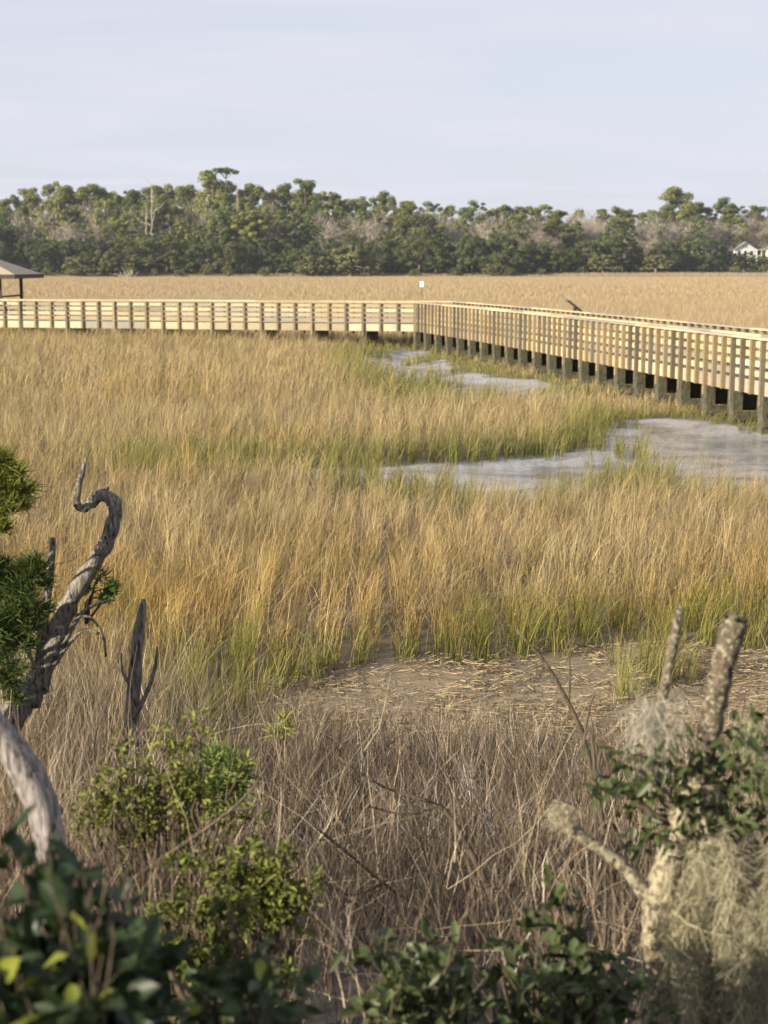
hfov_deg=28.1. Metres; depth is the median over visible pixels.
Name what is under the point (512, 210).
evergreen tree
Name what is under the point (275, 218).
evergreen tree
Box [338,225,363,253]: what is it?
evergreen tree
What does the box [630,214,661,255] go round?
bare tree
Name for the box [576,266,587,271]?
shrub
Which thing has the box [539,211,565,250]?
bare tree
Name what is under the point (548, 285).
marsh grass
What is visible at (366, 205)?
evergreen tree
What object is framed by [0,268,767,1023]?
ground
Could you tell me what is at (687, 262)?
oak tree
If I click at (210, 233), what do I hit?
evergreen tree
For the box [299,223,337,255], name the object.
oak tree
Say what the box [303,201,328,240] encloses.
evergreen tree
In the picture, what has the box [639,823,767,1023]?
hanging moss
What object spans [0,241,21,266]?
oak tree
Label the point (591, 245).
oak tree
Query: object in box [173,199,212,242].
bare tree
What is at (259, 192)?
pine tree
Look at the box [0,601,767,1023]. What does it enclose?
dead brush
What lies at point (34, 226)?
bare tree
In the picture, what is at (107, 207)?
evergreen tree
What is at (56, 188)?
pine tree
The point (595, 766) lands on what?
bare branch
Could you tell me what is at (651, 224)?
evergreen tree
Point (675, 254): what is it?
oak tree
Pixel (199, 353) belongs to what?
marsh grass
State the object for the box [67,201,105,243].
bare tree
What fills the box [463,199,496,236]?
evergreen tree
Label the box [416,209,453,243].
bare tree
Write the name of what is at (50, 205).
evergreen tree
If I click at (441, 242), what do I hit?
oak tree
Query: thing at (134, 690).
dead stump
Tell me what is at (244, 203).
pine tree
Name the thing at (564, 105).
sky
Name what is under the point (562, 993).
oak sapling
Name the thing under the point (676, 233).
bare tree
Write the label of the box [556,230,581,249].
bare tree
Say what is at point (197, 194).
evergreen tree
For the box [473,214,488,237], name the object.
pine tree
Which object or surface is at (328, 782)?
bare shrub
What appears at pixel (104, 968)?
broadleaf shrub
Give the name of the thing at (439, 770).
bare shrub
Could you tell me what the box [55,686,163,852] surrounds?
bare shrub
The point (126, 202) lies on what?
evergreen tree
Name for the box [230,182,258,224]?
pine tree
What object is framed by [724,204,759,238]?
evergreen tree
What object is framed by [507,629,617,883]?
bare branch
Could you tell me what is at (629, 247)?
bare tree
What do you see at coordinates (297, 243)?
oak tree
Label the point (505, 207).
pine tree
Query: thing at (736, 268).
shrub
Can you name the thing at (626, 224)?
evergreen tree
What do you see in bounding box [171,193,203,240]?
bare tree
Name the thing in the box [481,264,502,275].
shrub
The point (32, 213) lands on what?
evergreen tree
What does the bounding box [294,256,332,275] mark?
shrub
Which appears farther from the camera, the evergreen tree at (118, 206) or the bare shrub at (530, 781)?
the evergreen tree at (118, 206)
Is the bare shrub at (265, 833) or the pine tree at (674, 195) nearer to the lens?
the bare shrub at (265, 833)
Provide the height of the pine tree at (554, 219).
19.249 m
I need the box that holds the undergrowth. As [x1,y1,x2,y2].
[16,248,767,273]
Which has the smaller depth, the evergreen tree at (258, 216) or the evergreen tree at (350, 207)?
the evergreen tree at (258, 216)
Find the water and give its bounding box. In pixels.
[399,360,767,494]
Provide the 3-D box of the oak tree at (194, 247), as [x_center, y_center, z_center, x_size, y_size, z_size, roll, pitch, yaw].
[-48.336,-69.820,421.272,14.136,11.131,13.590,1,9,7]
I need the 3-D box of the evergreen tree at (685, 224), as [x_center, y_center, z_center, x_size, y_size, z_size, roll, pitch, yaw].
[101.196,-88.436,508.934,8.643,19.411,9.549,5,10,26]
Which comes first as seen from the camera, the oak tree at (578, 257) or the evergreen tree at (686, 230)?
the oak tree at (578, 257)
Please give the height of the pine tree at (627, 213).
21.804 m
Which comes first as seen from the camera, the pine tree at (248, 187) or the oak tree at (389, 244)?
the oak tree at (389, 244)
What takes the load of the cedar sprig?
attached to the dead cedar
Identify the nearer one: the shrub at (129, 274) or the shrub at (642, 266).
the shrub at (129, 274)
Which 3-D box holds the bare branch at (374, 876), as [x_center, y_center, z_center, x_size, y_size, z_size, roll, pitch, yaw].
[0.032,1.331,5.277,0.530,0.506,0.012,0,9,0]
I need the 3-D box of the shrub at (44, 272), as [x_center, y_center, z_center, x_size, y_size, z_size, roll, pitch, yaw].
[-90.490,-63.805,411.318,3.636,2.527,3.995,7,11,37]
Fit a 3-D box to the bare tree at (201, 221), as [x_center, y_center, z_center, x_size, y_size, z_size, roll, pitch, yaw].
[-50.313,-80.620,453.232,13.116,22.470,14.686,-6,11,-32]
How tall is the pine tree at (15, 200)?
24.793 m
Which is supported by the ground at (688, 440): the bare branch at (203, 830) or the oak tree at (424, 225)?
the oak tree at (424, 225)
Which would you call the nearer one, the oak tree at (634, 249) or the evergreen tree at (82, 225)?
the evergreen tree at (82, 225)
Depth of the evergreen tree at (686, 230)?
520.85 m
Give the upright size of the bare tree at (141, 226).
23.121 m
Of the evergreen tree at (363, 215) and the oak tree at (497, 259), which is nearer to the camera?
the oak tree at (497, 259)
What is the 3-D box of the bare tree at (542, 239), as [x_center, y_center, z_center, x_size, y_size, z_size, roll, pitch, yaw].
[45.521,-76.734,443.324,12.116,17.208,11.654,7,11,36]
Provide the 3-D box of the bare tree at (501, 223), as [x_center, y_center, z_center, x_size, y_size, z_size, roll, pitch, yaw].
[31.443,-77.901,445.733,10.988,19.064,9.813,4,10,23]
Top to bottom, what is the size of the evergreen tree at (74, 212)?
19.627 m
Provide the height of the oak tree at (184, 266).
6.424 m
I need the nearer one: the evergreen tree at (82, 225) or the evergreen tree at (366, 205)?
the evergreen tree at (82, 225)
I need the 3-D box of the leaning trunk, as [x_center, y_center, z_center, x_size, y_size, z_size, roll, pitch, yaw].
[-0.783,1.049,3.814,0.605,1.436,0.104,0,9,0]
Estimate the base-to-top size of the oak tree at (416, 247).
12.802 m
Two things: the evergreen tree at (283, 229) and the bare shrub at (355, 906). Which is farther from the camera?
the evergreen tree at (283, 229)
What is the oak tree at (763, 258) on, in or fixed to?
on the ground at (688, 440)
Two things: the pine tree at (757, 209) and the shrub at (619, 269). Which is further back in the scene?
the pine tree at (757, 209)
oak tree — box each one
[0,213,42,261]
[0,223,19,260]
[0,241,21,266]
[0,253,20,265]
[13,237,42,269]
[26,239,63,271]
[38,239,76,273]
[51,238,97,269]
[74,243,109,274]
[108,232,161,266]
[123,231,157,258]
[131,245,164,272]
[139,234,182,273]
[143,235,186,274]
[154,232,184,268]
[173,254,196,274]
[182,237,231,272]
[190,206,276,264]
[198,226,238,256]
[205,240,244,273]
[231,254,258,273]
[242,237,275,267]
[261,252,289,274]
[276,225,321,251]
[278,248,302,273]
[283,246,320,271]
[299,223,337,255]
[299,237,346,264]
[347,236,380,265]
[367,245,390,269]
[380,239,418,273]
[389,213,454,268]
[396,232,443,270]
[418,248,453,274]
[426,233,455,265]
[443,256,467,272]
[449,235,493,273]
[463,233,508,268]
[478,233,525,273]
[503,250,534,274]
[515,242,558,272]
[519,239,554,272]
[540,246,569,273]
[559,246,588,272]
[569,240,603,272]
[596,236,625,271]
[609,235,642,272]
[624,255,646,272]
[647,239,685,266]
[674,253,699,271]
[685,238,726,271]
[717,252,745,271]
[736,252,758,271]
[754,255,767,268]
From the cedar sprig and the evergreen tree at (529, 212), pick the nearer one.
the cedar sprig
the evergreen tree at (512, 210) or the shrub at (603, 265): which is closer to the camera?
the shrub at (603, 265)
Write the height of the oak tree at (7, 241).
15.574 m
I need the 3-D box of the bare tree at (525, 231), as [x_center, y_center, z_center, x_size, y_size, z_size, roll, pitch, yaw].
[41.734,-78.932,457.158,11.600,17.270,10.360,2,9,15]
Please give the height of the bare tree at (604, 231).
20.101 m
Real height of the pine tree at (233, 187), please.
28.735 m
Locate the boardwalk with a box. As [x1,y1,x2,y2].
[0,299,767,434]
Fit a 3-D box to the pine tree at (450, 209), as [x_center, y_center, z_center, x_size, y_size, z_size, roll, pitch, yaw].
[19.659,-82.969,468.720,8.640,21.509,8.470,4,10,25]
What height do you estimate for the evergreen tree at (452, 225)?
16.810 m
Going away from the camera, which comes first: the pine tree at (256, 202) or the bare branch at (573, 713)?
the bare branch at (573, 713)
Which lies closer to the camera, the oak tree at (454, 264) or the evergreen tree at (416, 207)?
the oak tree at (454, 264)
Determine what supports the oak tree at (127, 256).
on the ground at (688, 440)
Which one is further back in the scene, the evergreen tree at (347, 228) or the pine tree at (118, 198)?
the pine tree at (118, 198)
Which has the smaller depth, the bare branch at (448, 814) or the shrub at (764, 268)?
the bare branch at (448, 814)
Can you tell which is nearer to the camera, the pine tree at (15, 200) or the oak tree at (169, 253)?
the oak tree at (169, 253)
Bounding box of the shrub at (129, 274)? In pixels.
[118,269,138,277]
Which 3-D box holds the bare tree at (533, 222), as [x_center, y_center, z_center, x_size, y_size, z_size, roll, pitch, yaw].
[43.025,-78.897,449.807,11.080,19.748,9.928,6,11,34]
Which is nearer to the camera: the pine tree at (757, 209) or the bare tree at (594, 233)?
the bare tree at (594, 233)
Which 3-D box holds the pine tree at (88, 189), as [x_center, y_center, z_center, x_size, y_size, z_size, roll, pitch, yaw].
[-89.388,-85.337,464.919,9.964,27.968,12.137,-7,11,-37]
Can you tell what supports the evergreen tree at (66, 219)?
on the ground at (688, 440)
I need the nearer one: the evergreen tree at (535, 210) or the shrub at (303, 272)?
the shrub at (303, 272)
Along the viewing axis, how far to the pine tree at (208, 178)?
459.12 m
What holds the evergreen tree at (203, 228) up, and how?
on the ground at (688, 440)
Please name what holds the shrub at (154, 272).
on the ground at (688, 440)
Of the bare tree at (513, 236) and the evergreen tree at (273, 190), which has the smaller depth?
the bare tree at (513, 236)
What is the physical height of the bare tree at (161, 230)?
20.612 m
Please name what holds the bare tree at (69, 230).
on the ground at (688, 440)
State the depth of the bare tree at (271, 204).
453.88 m
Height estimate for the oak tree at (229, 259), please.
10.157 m
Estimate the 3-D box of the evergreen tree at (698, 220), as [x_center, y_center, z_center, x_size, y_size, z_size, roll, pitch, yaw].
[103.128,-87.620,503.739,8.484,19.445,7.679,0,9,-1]
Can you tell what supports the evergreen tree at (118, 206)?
on the ground at (688, 440)
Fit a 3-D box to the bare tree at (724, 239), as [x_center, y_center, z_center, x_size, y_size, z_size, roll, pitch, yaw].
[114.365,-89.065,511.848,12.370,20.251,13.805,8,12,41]
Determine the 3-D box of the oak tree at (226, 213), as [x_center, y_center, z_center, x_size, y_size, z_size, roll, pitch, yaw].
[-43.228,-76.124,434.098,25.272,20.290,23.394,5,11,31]
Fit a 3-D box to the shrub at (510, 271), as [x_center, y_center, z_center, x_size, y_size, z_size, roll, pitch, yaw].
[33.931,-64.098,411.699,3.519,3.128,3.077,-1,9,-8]
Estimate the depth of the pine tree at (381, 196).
468.48 m
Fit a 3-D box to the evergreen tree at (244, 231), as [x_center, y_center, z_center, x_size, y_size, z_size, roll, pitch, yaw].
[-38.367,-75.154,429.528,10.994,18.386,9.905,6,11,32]
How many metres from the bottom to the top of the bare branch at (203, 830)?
0.502 m
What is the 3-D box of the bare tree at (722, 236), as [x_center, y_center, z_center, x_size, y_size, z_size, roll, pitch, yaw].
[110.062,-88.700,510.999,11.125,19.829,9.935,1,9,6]
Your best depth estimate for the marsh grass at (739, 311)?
108.17 m
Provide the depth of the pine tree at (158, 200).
443.05 m
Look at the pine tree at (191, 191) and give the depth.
468.41 m
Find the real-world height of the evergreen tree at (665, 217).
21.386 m
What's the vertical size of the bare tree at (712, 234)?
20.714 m
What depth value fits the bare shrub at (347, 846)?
6.52 m
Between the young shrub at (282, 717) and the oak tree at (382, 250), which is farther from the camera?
the oak tree at (382, 250)
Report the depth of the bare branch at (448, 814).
5.22 m
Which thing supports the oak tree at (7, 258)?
on the ground at (688, 440)
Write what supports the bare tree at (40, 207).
on the ground at (688, 440)
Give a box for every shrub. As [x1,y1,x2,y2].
[0,802,199,1023]
[40,269,52,275]
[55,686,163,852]
[60,256,103,276]
[67,705,270,941]
[70,269,86,275]
[83,250,121,275]
[118,269,138,277]
[119,263,137,275]
[124,849,304,1023]
[149,269,158,275]
[150,678,241,839]
[167,906,323,1023]
[169,731,267,936]
[173,269,187,276]
[176,831,328,1005]
[196,265,214,275]
[212,802,312,868]
[219,266,234,275]
[243,736,334,880]
[256,706,298,830]
[257,266,275,275]
[274,751,418,906]
[290,264,313,275]
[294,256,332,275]
[302,708,407,838]
[306,804,435,947]
[318,263,333,275]
[324,245,373,275]
[342,265,359,275]
[344,708,445,890]
[361,739,482,900]
[367,263,384,275]
[381,726,540,855]
[402,815,497,938]
[408,269,422,275]
[447,268,461,275]
[459,699,596,860]
[460,755,550,897]
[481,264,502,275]
[482,765,590,918]
[504,267,516,275]
[528,750,617,885]
[535,268,546,274]
[564,677,680,848]
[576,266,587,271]
[583,254,619,272]
[612,266,623,271]
[636,265,650,272]
[638,255,672,272]
[698,266,706,271]
[730,266,741,271]
[758,264,767,271]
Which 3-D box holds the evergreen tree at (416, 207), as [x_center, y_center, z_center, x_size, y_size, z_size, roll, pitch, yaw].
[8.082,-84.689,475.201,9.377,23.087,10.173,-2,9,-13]
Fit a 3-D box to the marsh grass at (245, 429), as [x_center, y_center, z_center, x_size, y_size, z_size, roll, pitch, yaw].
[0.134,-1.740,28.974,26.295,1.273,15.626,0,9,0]
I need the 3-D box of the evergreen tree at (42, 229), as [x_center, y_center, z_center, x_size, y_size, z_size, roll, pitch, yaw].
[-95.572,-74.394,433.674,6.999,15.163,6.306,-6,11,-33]
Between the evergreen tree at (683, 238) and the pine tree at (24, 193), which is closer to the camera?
the pine tree at (24, 193)
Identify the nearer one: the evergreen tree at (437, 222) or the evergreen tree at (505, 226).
the evergreen tree at (505, 226)
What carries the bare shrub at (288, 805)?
on the ground at (688, 440)
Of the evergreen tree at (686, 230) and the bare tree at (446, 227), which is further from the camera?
the evergreen tree at (686, 230)
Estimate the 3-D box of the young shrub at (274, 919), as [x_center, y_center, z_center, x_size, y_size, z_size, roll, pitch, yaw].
[-0.381,1.244,4.456,0.452,0.683,0.140,0,9,0]
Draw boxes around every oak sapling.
[329,914,509,1023]
[475,861,682,1023]
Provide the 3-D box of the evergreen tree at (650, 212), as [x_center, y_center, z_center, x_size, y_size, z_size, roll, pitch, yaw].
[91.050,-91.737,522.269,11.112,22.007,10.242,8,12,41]
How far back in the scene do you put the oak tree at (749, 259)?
487.63 m
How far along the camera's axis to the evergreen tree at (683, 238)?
489.55 m
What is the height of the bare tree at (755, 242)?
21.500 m
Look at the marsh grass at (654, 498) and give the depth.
15.85 m
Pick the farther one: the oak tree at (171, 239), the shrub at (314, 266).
the oak tree at (171, 239)
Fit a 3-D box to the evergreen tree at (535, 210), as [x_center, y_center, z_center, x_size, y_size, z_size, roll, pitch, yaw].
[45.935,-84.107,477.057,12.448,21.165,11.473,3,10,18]
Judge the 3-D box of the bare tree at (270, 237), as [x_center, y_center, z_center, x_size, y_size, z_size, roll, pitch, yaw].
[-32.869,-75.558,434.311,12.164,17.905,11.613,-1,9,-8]
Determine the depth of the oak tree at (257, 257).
423.11 m
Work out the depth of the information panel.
49.21 m
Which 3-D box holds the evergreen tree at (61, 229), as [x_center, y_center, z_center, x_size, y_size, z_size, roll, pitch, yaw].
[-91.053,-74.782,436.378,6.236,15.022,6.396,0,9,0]
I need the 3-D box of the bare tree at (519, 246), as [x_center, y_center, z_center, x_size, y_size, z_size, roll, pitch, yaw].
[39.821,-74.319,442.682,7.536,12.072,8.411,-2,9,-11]
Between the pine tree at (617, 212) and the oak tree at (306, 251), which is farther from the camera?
the pine tree at (617, 212)
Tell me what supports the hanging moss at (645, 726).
hanging from the broken oak
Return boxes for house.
[724,242,765,271]
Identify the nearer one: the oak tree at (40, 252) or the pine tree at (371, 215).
the oak tree at (40, 252)
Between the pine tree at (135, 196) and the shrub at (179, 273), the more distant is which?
the pine tree at (135, 196)
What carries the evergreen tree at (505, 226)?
on the ground at (688, 440)
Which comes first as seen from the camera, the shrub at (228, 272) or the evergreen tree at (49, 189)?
the shrub at (228, 272)
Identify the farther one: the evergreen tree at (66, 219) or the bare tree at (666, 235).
the bare tree at (666, 235)
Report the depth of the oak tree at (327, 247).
421.14 m
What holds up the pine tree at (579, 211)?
on the ground at (688, 440)
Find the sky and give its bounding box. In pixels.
[0,0,767,253]
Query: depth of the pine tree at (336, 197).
473.51 m
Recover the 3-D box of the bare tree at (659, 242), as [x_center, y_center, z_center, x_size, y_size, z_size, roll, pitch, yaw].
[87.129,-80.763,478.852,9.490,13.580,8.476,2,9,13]
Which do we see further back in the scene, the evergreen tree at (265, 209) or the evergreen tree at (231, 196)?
the evergreen tree at (231, 196)
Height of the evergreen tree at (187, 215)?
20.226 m
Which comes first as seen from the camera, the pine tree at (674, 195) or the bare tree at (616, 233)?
the bare tree at (616, 233)
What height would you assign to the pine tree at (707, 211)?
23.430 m
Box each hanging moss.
[541,799,584,847]
[606,677,706,793]
[630,866,728,1023]
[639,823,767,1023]
[706,702,767,860]
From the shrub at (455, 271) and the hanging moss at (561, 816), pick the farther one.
the shrub at (455, 271)
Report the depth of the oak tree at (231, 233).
434.60 m
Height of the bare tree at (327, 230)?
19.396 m
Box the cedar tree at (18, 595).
[0,440,65,712]
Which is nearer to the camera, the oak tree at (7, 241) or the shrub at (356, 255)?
the shrub at (356, 255)
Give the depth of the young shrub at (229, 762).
5.40 m
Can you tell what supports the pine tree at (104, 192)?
on the ground at (688, 440)
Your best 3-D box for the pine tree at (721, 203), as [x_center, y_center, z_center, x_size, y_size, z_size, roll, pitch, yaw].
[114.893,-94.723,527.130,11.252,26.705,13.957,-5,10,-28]
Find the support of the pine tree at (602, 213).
on the ground at (688, 440)
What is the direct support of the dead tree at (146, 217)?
on the ground at (688, 440)
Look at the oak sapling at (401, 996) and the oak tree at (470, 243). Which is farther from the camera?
the oak tree at (470, 243)
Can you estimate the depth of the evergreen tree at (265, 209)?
444.23 m
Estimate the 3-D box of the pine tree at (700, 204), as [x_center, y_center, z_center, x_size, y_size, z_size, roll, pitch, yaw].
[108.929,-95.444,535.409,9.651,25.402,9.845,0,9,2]
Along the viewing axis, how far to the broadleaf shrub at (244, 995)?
2.78 m
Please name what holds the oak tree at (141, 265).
on the ground at (688, 440)
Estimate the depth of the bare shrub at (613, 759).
7.92 m
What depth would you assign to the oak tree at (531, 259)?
431.43 m
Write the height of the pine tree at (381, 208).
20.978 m
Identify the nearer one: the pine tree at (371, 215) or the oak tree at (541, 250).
the oak tree at (541, 250)
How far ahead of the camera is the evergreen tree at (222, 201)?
450.13 m
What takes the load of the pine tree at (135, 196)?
on the ground at (688, 440)
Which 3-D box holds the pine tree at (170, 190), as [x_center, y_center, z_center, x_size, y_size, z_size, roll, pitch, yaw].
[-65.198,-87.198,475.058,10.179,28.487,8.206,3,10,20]
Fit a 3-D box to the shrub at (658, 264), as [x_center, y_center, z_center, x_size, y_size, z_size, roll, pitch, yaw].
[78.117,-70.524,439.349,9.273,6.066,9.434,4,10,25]
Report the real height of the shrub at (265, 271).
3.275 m
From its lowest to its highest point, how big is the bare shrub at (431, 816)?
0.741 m
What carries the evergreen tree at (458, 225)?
on the ground at (688, 440)
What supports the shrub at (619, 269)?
on the ground at (688, 440)
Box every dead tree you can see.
[141,175,166,269]
[145,200,147,272]
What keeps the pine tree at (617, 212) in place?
on the ground at (688, 440)
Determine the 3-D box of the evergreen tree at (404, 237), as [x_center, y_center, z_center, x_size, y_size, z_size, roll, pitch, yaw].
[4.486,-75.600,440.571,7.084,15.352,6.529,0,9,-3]
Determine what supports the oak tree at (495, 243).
on the ground at (688, 440)
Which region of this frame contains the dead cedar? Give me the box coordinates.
[0,457,121,776]
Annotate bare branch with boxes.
[91,756,272,912]
[140,906,197,1022]
[316,829,461,955]
[338,752,513,939]
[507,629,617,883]
[583,727,609,944]
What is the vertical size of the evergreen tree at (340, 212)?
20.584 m
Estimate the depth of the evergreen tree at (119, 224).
447.90 m
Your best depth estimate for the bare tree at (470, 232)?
452.27 m
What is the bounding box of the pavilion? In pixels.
[0,260,43,315]
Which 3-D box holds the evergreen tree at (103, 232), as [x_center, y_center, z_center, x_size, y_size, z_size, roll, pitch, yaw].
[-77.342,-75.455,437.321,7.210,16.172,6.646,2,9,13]
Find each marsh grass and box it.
[0,293,767,341]
[0,320,767,408]
[0,370,764,497]
[0,434,767,799]
[1,271,767,300]
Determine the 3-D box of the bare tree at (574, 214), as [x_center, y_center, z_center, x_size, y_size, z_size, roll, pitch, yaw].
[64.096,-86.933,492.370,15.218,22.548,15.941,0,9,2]
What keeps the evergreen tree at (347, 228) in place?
on the ground at (688, 440)
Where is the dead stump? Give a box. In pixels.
[120,599,157,854]
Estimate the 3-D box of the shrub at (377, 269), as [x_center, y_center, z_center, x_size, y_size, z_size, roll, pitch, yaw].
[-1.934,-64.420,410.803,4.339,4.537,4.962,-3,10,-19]
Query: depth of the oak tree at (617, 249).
442.67 m
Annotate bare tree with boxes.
[8,209,48,247]
[19,188,58,238]
[44,207,89,271]
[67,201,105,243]
[79,198,113,245]
[83,221,114,253]
[115,203,160,271]
[145,208,196,240]
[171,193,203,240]
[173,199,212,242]
[193,205,223,240]
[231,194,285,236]
[247,213,286,252]
[266,203,298,244]
[310,211,361,272]
[350,209,389,250]
[376,214,398,244]
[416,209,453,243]
[430,213,456,245]
[443,227,464,267]
[451,211,491,239]
[477,214,505,237]
[479,213,521,236]
[501,212,524,256]
[510,237,526,269]
[513,217,538,241]
[518,215,544,271]
[520,222,563,249]
[534,218,556,244]
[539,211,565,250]
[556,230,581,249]
[565,212,592,240]
[568,209,601,251]
[572,216,603,252]
[576,206,611,239]
[583,216,603,271]
[589,216,614,242]
[594,216,622,238]
[623,233,642,265]
[624,221,655,264]
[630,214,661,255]
[638,232,657,255]
[648,217,682,244]
[649,233,678,271]
[656,216,685,241]
[666,220,693,252]
[700,212,721,256]
[704,219,729,251]
[706,220,738,253]
[714,216,742,256]
[728,210,766,241]
[730,215,758,241]
[744,217,765,256]
[744,218,767,259]
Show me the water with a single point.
(557, 475)
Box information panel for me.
[566,300,581,314]
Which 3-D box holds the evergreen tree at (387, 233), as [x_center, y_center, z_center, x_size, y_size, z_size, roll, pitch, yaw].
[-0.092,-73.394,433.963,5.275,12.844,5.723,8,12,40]
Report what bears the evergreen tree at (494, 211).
on the ground at (688, 440)
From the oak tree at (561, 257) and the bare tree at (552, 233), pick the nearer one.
the oak tree at (561, 257)
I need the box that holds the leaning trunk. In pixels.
[0,710,149,1021]
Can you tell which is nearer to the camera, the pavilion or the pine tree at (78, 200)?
the pavilion
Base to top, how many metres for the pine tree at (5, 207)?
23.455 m
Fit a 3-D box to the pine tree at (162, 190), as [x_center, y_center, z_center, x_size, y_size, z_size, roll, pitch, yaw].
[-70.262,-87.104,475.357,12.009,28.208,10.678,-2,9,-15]
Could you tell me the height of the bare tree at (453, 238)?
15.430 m
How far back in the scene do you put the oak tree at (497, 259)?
415.89 m
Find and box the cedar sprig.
[84,562,123,624]
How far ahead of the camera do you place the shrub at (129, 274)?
403.06 m
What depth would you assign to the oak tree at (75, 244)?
417.55 m
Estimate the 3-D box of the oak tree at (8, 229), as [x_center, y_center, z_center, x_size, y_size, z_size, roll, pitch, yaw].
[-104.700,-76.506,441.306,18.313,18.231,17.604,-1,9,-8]
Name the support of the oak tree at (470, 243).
on the ground at (688, 440)
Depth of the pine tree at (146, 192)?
466.62 m
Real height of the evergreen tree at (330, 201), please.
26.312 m
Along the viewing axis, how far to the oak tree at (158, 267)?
422.63 m
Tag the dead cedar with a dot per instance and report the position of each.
(58, 631)
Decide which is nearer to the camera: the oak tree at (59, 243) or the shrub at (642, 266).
the oak tree at (59, 243)
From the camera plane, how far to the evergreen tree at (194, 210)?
464.92 m
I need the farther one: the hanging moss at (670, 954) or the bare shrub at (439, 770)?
the bare shrub at (439, 770)
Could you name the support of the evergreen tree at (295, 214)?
on the ground at (688, 440)
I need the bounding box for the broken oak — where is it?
[548,605,767,1023]
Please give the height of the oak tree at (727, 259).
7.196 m
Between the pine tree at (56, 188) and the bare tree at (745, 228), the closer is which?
the pine tree at (56, 188)
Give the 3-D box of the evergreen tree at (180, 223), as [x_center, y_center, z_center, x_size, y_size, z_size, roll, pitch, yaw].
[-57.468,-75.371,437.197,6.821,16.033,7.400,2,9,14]
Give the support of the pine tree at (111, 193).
on the ground at (688, 440)
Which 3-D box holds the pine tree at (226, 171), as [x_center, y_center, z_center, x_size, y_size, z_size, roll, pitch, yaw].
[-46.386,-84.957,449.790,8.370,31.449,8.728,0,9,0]
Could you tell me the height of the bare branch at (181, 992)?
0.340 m
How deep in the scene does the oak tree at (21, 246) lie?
421.93 m
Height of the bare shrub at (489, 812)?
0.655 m
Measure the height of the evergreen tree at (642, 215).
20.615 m
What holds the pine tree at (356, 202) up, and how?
on the ground at (688, 440)
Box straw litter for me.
[203,638,767,766]
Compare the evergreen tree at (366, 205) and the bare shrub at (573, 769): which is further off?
the evergreen tree at (366, 205)
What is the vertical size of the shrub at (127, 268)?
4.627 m
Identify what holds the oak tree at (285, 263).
on the ground at (688, 440)
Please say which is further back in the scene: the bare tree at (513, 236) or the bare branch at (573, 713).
the bare tree at (513, 236)
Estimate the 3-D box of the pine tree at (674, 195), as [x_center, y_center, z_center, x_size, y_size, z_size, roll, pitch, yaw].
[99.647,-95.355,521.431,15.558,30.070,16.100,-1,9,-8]
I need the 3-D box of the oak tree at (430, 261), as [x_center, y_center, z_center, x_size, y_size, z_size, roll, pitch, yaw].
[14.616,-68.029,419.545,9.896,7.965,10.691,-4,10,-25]
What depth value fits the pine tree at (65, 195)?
465.44 m
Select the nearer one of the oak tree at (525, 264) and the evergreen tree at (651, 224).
the oak tree at (525, 264)
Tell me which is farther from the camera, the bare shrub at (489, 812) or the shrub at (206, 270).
the shrub at (206, 270)
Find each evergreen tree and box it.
[22,210,54,236]
[28,181,62,237]
[32,198,68,271]
[32,221,57,267]
[53,211,75,233]
[54,222,70,241]
[59,209,86,252]
[64,222,94,250]
[91,199,120,247]
[98,218,123,250]
[105,210,133,255]
[109,204,150,254]
[116,189,140,239]
[118,195,139,239]
[166,206,191,242]
[168,218,193,262]
[186,189,219,228]
[190,223,208,271]
[191,188,229,219]
[202,193,236,236]
[204,214,230,272]
[224,210,264,272]
[228,193,244,250]
[234,209,269,272]
[258,205,275,249]
[264,209,303,271]
[265,213,286,251]
[269,189,291,235]
[291,204,316,244]
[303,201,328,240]
[312,190,342,238]
[329,205,350,250]
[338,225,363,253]
[340,216,361,250]
[344,204,362,240]
[345,209,371,265]
[353,196,387,252]
[374,229,393,269]
[387,222,411,264]
[399,201,422,227]
[416,219,443,245]
[419,201,453,229]
[444,218,461,240]
[445,207,484,242]
[450,219,473,249]
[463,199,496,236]
[486,207,507,228]
[488,223,514,270]
[501,206,532,249]
[505,212,534,264]
[507,205,542,238]
[516,207,546,231]
[529,204,555,249]
[565,220,585,251]
[596,219,629,272]
[609,218,630,265]
[621,217,638,244]
[631,212,654,240]
[639,209,663,238]
[643,218,661,246]
[650,210,674,254]
[671,212,701,252]
[674,235,690,271]
[677,216,700,265]
[687,215,712,264]
[687,237,701,270]
[713,202,743,244]
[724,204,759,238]
[724,216,748,253]
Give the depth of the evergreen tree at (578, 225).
452.92 m
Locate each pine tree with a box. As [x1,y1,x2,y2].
[0,198,14,221]
[9,194,23,235]
[13,197,37,236]
[15,187,46,222]
[49,185,78,228]
[52,185,85,222]
[68,186,93,235]
[71,183,104,225]
[89,187,113,221]
[101,190,116,235]
[113,194,123,225]
[121,189,148,229]
[135,187,164,227]
[139,205,157,235]
[141,184,172,222]
[145,193,172,232]
[159,183,178,237]
[168,183,199,222]
[181,188,205,230]
[196,170,231,221]
[212,166,239,202]
[223,182,237,206]
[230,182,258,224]
[232,197,254,231]
[249,190,261,209]
[251,184,276,216]
[260,191,280,226]
[272,183,295,220]
[285,178,322,223]
[323,192,345,238]
[333,199,350,220]
[344,198,367,235]
[361,210,386,240]
[371,190,392,238]
[373,205,392,238]
[383,195,401,242]
[388,200,412,233]
[392,204,416,239]
[435,204,456,234]
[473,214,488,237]
[494,204,517,233]
[539,210,576,252]
[568,208,584,223]
[595,209,613,225]
[610,206,623,238]
[616,208,637,239]
[657,186,699,231]
[659,203,684,235]
[687,201,705,244]
[696,206,715,236]
[705,196,736,243]
[745,205,767,235]
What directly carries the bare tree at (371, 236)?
on the ground at (688, 440)
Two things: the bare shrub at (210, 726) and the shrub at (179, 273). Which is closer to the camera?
the bare shrub at (210, 726)

